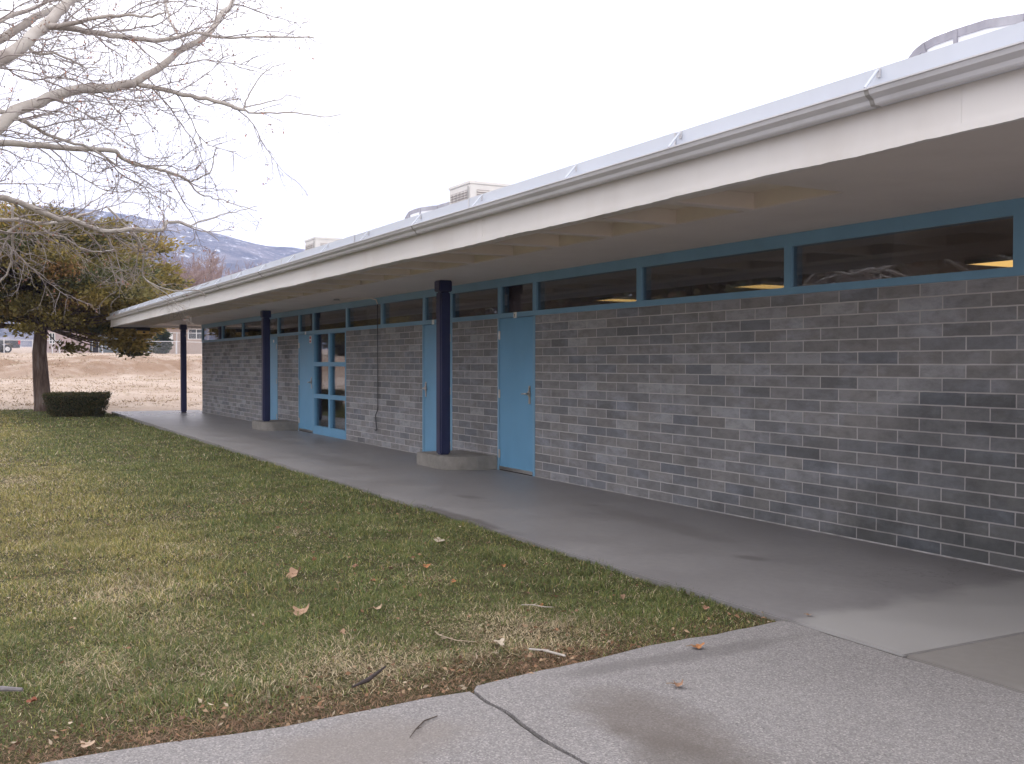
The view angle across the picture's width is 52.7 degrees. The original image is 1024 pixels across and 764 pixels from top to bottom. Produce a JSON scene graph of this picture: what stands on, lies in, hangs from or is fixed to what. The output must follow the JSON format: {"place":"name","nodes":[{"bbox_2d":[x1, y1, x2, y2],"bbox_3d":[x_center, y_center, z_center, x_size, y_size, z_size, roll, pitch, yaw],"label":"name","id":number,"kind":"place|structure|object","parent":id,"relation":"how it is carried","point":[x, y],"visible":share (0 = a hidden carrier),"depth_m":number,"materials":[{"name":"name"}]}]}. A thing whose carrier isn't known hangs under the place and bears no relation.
{"place":"outdoors","nodes":[
{"label":"outdoors","id":0,"kind":"place"},
{"bbox_2d":[0,339,21,352],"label":"pickup truck","id":1,"kind":"object","parent":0,"point":[8,346],"visible":0.75,"depth_m":91.67,"materials":[{"name":"white paint"}]},
{"bbox_2d":[0,347,201,413],"bbox_3d":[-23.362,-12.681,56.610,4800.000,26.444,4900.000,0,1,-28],"label":"field","id":2,"kind":"structure","parent":0,"point":[143,366],"depth_m":50.15,"materials":[{"name":"beige plant"}]},
{"bbox_2d":[0,339,59,353],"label":"chain link fence","id":3,"kind":"object","parent":2,"relation":"on","point":[4,347],"visible":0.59,"depth_m":87.97,"materials":[{"name":"grey metal"}]},
{"bbox_2d":[47,330,89,352],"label":"house","id":4,"kind":"structure","parent":2,"relation":"on","point":[55,336],"depth_m":101.13,"materials":[{"name":"pink paint"}]},
{"bbox_2d":[49,333,54,343],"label":"window","id":5,"kind":"structure","parent":4,"relation":"in","point":[52,334],"depth_m":100.83,"materials":[{"name":"white glass"}]},
{"bbox_2d":[0,201,196,411],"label":"juniper tree","id":6,"kind":"object","parent":2,"relation":"on","point":[85,321],"visible":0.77,"depth_m":30.54,"materials":[{"name":"green plant"}]},
{"bbox_2d":[90,335,149,352],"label":"house","id":7,"kind":"structure","parent":2,"relation":"on","point":[95,349],"depth_m":107.64,"materials":[{"name":"beige"}]},
{"bbox_2d":[92,337,98,352],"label":"garage door","id":8,"kind":"structure","parent":7,"relation":"in","point":[95,349],"depth_m":107.39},
{"bbox_2d":[150,328,173,353],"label":"rounded evergreen","id":9,"kind":"object","parent":2,"relation":"on","point":[165,336],"visible":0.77,"depth_m":93.82,"materials":[{"name":"green plant"}]},
{"bbox_2d":[124,341,201,353],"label":"chain link fence","id":10,"kind":"object","parent":2,"relation":"on","point":[176,343],"visible":0.19,"depth_m":92.70,"materials":[{"name":"grey metal"}]},
{"bbox_2d":[151,328,201,353],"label":"house","id":11,"kind":"structure","parent":2,"relation":"on","point":[196,331],"depth_m":101.25,"materials":[{"name":"beige paint"}]},
{"bbox_2d":[188,329,201,339],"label":"window","id":12,"kind":"structure","parent":11,"relation":"in","point":[194,331],"depth_m":101.45,"materials":[{"name":"white glass"}]},
{"bbox_2d":[169,332,201,353],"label":"chain link fence","id":13,"kind":"object","parent":2,"relation":"on","point":[187,342],"visible":0.12,"depth_m":96.27,"materials":[{"name":"grey metal"}]},
{"bbox_2d":[149,242,225,289],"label":"bare tree","id":14,"kind":"object","parent":2,"relation":"on","point":[199,275],"visible":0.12,"depth_m":125.83,"materials":[{"name":"brown plant"}]},
{"bbox_2d":[184,263,212,289],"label":"bare tree","id":15,"kind":"object","parent":2,"relation":"on","point":[207,279],"visible":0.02,"depth_m":129.22,"materials":[{"name":"brown plant"}]},
{"bbox_2d":[173,254,234,281],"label":"bare tree","id":16,"kind":"object","parent":2,"relation":"on","point":[195,265],"visible":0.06,"depth_m":139.63,"materials":[{"name":"brown plant"}]},
{"bbox_2d":[184,261,225,281],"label":"bare tree","id":17,"kind":"object","parent":2,"relation":"on","point":[203,266],"visible":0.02,"depth_m":175.57,"materials":[{"name":"brown plant"}]},
{"bbox_2d":[201,260,260,281],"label":"bare tree","id":18,"kind":"object","parent":2,"relation":"on","point":[211,276],"visible":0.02,"depth_m":157.98,"materials":[{"name":"brown plant"}]},
{"bbox_2d":[0,206,304,346],"bbox_3d":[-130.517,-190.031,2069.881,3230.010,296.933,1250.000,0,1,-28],"label":"mountain","id":19,"kind":"structure","parent":0,"point":[231,250],"depth_m":1975.54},
{"bbox_2d":[40,692,582,763],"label":"pavement","id":20,"kind":"structure","parent":0,"point":[466,728],"depth_m":3.86,"materials":[{"name":"concrete"}]},
{"bbox_2d":[410,715,437,736],"bbox_3d":[-0.350,1.338,4.037,0.033,0.016,0.255,0,1,17],"label":"twig","id":21,"kind":"object","parent":20,"relation":"on","point":[422,723],"visible":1,"depth_m":4.07,"materials":[{"name":"grey wood"}]},
{"bbox_2d":[483,631,910,748],"bbox_3d":[-1.377,1.510,-1.107,11.644,0.118,9.100,0,1,-28],"label":"joint filler","id":22,"kind":"object","parent":20,"relation":"on","point":[555,748],"visible":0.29,"depth_m":4.23,"materials":[{"name":"grey rubber"}]},
{"bbox_2d":[0,409,788,763],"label":"lawn","id":23,"kind":"structure","parent":0,"point":[266,554],"depth_m":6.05,"materials":[{"name":"plant"}]},
{"bbox_2d":[0,686,22,690],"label":"bark strip","id":24,"kind":"object","parent":23,"relation":"on","point":[5,688],"visible":1,"depth_m":4.43,"materials":[{"name":"grey plant"}]},
{"bbox_2d":[26,696,36,702],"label":"dead leaf","id":25,"kind":"object","parent":23,"relation":"on","point":[34,698],"visible":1,"depth_m":4.36,"materials":[{"name":"brown plant"}]},
{"bbox_2d":[41,390,111,417],"bbox_3d":[-12.158,0.647,28.911,1.698,0.847,1.177,0,1,-6],"label":"clipped bush","id":26,"kind":"object","parent":23,"relation":"on","point":[73,404],"visible":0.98,"depth_m":28.51,"materials":[{"name":"green plant"}]},
{"bbox_2d":[74,740,94,747],"bbox_3d":[-1.608,1.362,3.893,0.046,0.014,0.064,1,1,44],"label":"dead leaf","id":27,"kind":"object","parent":23,"relation":"on","point":[84,744],"visible":1,"depth_m":3.89,"materials":[{"name":"beige plant"}]},
{"bbox_2d":[0,0,340,336],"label":"sycamore tree","id":28,"kind":"object","parent":23,"relation":"on","point":[23,45],"visible":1,"depth_m":9.19,"materials":[{"name":"grey plant"}]},
{"bbox_2d":[284,567,300,577],"bbox_3d":[-1.499,1.286,6.991,0.153,0.055,0.113,-7,23,22],"label":"dead leaf","id":29,"kind":"object","parent":23,"relation":"on","point":[294,572],"visible":0.99,"depth_m":7.00,"materials":[{"name":"beige plant"}]},
{"bbox_2d":[285,604,308,615],"bbox_3d":[-1.238,1.311,5.946,0.148,0.045,0.103,-7,17,-8],"label":"dead leaf","id":30,"kind":"object","parent":23,"relation":"on","point":[296,611],"visible":1,"depth_m":5.96,"materials":[{"name":"beige plant"}]},
{"bbox_2d":[352,666,385,687],"bbox_3d":[-0.628,1.315,4.604,0.031,0.040,0.234,1,1,32],"label":"bark strip","id":31,"kind":"object","parent":23,"relation":"on","point":[369,678],"visible":1,"depth_m":4.59,"materials":[{"name":"brown plant"}]},
{"bbox_2d":[0,499,769,763],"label":"leaf litter","id":32,"kind":"object","parent":23,"relation":"on","point":[12,747],"visible":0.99,"depth_m":4.76,"materials":[{"name":"brown plant"}]},
{"bbox_2d":[434,537,444,541],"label":"dead leaf","id":33,"kind":"object","parent":23,"relation":"on","point":[438,538],"visible":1,"depth_m":8.35,"materials":[{"name":"beige plant"}]},
{"bbox_2d":[435,631,476,641],"bbox_3d":[-0.312,1.320,5.361,0.288,0.025,0.064,1,1,37],"label":"twig","id":34,"kind":"object","parent":23,"relation":"on","point":[453,639],"visible":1,"depth_m":5.32,"materials":[{"name":"beige wood"}]},
{"bbox_2d":[488,638,504,645],"bbox_3d":[-0.076,1.321,5.256,0.064,0.022,0.108,17,8,41],"label":"dead leaf","id":35,"kind":"object","parent":23,"relation":"on","point":[501,640],"visible":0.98,"depth_m":5.27,"materials":[{"name":"beige plant"}]},
{"bbox_2d":[529,648,565,656],"bbox_3d":[0.177,1.323,5.076,0.207,0.020,0.028,1,1,33],"label":"stick","id":36,"kind":"object","parent":23,"relation":"on","point":[549,651],"visible":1,"depth_m":5.07,"materials":[{"name":"beige wood"}]},
{"bbox_2d":[0,0,1023,248],"label":"sky","id":37,"kind":"structure","parent":0,"point":[431,97],"materials":[{"name":"white"}]},
{"bbox_2d":[111,410,1023,657],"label":"walkway","id":38,"kind":"structure","parent":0,"point":[904,603],"depth_m":7.96,"materials":[{"name":"concrete"}]},
{"bbox_2d":[106,21,1023,571],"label":"school building","id":39,"kind":"structure","parent":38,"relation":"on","point":[796,311],"depth_m":9.16,"materials":[{"name":"brick"}]},
{"bbox_2d":[113,327,149,333],"bbox_3d":[-11.284,-1.531,30.656,1.030,0.188,0.200,0,1,-28],"label":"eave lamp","id":40,"kind":"object","parent":39,"relation":"attached to","point":[142,330],"visible":0.98,"depth_m":30.70,"materials":[{"name":"brown metal"}]},
{"bbox_2d":[202,322,221,342],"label":"clerestory window","id":41,"kind":"structure","parent":39,"relation":"in","point":[212,332],"depth_m":29.27,"materials":[{"name":"blue paint"}]},
{"bbox_2d":[222,319,242,340],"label":"clerestory window","id":42,"kind":"structure","parent":39,"relation":"in","point":[232,329],"depth_m":27.16,"materials":[{"name":"glass"}]},
{"bbox_2d":[242,316,261,338],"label":"clerestory window","id":43,"kind":"structure","parent":39,"relation":"in","point":[251,326],"depth_m":25.35,"materials":[{"name":"glass"}]},
{"bbox_2d":[269,313,277,337],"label":"clerestory window","id":44,"kind":"structure","parent":39,"relation":"in","point":[274,317],"depth_m":23.60,"materials":[{"name":"blue paint"}]},
{"bbox_2d":[270,337,277,419],"bbox_3d":[-5.454,-0.018,23.773,0.171,2.027,0.920,0,1,-28],"label":"door","id":45,"kind":"structure","parent":39,"relation":"in","point":[273,346],"depth_m":23.59,"materials":[{"name":"blue paint"}]},
{"bbox_2d":[278,310,298,336],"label":"clerestory window","id":46,"kind":"structure","parent":39,"relation":"in","point":[288,322],"depth_m":22.55,"materials":[{"name":"blue paint"}]},
{"bbox_2d":[299,308,312,334],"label":"clerestory window","id":47,"kind":"structure","parent":39,"relation":"in","point":[305,315],"depth_m":21.46,"materials":[{"name":"glass"}]},
{"bbox_2d":[298,334,313,432],"bbox_3d":[-4.242,0.027,21.473,0.224,2.032,1.040,0,1,-28],"label":"door","id":48,"kind":"structure","parent":39,"relation":"in","point":[305,358],"depth_m":21.47,"materials":[{"name":"blue paint"}]},
{"bbox_2d":[304,237,342,250],"bbox_3d":[-4.849,-3.003,27.665,1.205,1.600,0.930,0,1,-28],"label":"rooftop cooler","id":49,"kind":"object","parent":39,"relation":"on","point":[313,242],"visible":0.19,"depth_m":27.16,"materials":[{"name":"paint"}]},
{"bbox_2d":[313,303,345,333],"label":"clerestory window","id":50,"kind":"structure","parent":39,"relation":"in","point":[328,318],"depth_m":20.09,"materials":[{"name":"glass"}]},
{"bbox_2d":[346,297,381,330],"bbox_3d":[-2.594,-1.199,18.425,0.122,0.528,1.790,0,1,-28],"label":"clerestory window","id":51,"kind":"structure","parent":39,"relation":"in","point":[361,314],"depth_m":18.43,"materials":[{"name":"glass"}]},
{"bbox_2d":[382,290,423,327],"bbox_3d":[-1.741,-1.171,16.845,0.122,0.528,1.800,0,1,-28],"label":"clerestory window","id":52,"kind":"structure","parent":39,"relation":"in","point":[406,309],"depth_m":16.80,"materials":[{"name":"glass"}]},
{"bbox_2d":[405,202,449,218],"bbox_3d":[-1.534,-2.845,21.060,0.532,1.460,2.732,0,1,-28],"label":"roof duct","id":53,"kind":"object","parent":39,"relation":"on","point":[416,211],"visible":0.2,"depth_m":21.04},
{"bbox_2d":[422,322,451,451],"bbox_3d":[-1.100,0.132,15.655,0.224,2.032,1.085,0,1,-28],"label":"door","id":54,"kind":"structure","parent":39,"relation":"in","point":[428,331],"depth_m":15.87,"materials":[{"name":"blue paint"}]},
{"bbox_2d":[424,289,453,324],"bbox_3d":[-1.083,-1.148,15.627,0.122,0.528,0.970,0,1,-28],"label":"clerestory window","id":55,"kind":"structure","parent":39,"relation":"in","point":[429,295],"depth_m":15.88,"materials":[{"name":"blue paint"}]},
{"bbox_2d":[450,279,498,321],"bbox_3d":[-0.485,-1.128,14.518,0.122,0.528,1.550,0,1,-28],"label":"clerestory window","id":56,"kind":"structure","parent":39,"relation":"in","point":[477,300],"depth_m":14.48,"materials":[{"name":"blue paint"}]},
{"bbox_2d":[448,180,511,204],"bbox_3d":[-0.478,-2.896,19.570,1.205,1.600,0.930,0,1,-28],"label":"rooftop cooler","id":57,"kind":"object","parent":39,"relation":"on","point":[464,191],"visible":0.2,"depth_m":19.10,"materials":[{"name":"paint"}]},
{"bbox_2d":[497,316,534,475],"bbox_3d":[0.086,0.172,13.459,0.224,2.032,1.009,0,1,-28],"label":"door","id":58,"kind":"structure","parent":39,"relation":"in","point":[516,336],"depth_m":13.43,"materials":[{"name":"blue paint"}]},
{"bbox_2d":[499,273,534,317],"bbox_3d":[0.109,-1.108,13.419,0.122,0.528,0.950,0,1,-28],"label":"clerestory window","id":59,"kind":"structure","parent":39,"relation":"in","point":[516,293],"depth_m":13.43,"materials":[{"name":"blue paint"}]},
{"bbox_2d":[534,257,638,314],"bbox_3d":[0.869,-1.083,12.011,0.122,0.528,2.250,0,1,-28],"label":"clerestory window","id":60,"kind":"structure","parent":39,"relation":"in","point":[612,284],"depth_m":11.91,"materials":[{"name":"glass"}]},
{"bbox_2d":[639,234,787,306],"bbox_3d":[1.934,-1.047,10.040,0.122,0.528,2.230,0,1,-28],"label":"clerestory window","id":61,"kind":"structure","parent":39,"relation":"in","point":[753,268],"depth_m":9.90,"materials":[{"name":"glass"}]},
{"bbox_2d":[788,198,1019,294],"bbox_3d":[2.993,-1.011,8.078,0.122,0.528,2.230,0,1,-28],"label":"clerestory window","id":62,"kind":"structure","parent":39,"relation":"in","point":[858,255],"depth_m":8.24,"materials":[{"name":"blue paint"}]},
{"bbox_2d":[909,13,1023,57],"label":"roof duct","id":63,"kind":"object","parent":39,"relation":"on","point":[964,33],"visible":0.25,"depth_m":9.74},
{"bbox_2d":[965,256,1012,266],"bbox_3d":[6.090,-1.425,12.284,1.150,0.049,0.740,0,1,-28],"label":"ceiling light","id":64,"kind":"object","parent":39,"relation":"attached to","point":[1005,261],"visible":0.65,"depth_m":12.17,"materials":[{"name":"yellow plastic"}]},
{"bbox_2d":[1019,198,1023,275],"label":"clerestory window","id":65,"kind":"structure","parent":39,"relation":"in","point":[1021,209],"depth_m":7.05,"materials":[{"name":"blue paint"}]},
{"bbox_2d":[474,621,1023,763],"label":"pavement","id":66,"kind":"structure","parent":0,"point":[781,692],"depth_m":4.29,"materials":[{"name":"concrete"}]},
{"bbox_2d":[666,678,682,686],"bbox_3d":[0.720,1.316,4.545,0.066,0.029,0.054,1,1,44],"label":"dead leaf","id":67,"kind":"object","parent":66,"relation":"on","point":[678,684],"visible":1,"depth_m":4.54,"materials":[{"name":"brown plant"}]},
{"bbox_2d":[688,642,704,648],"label":"dead leaf","id":68,"kind":"object","parent":66,"relation":"on","point":[698,646],"visible":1,"depth_m":5.16,"materials":[{"name":"orange plant"}]},
{"bbox_2d":[907,634,1023,693],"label":"walkway","id":69,"kind":"structure","parent":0,"point":[999,662],"depth_m":4.96,"materials":[{"name":"grey concrete"}]}
]}

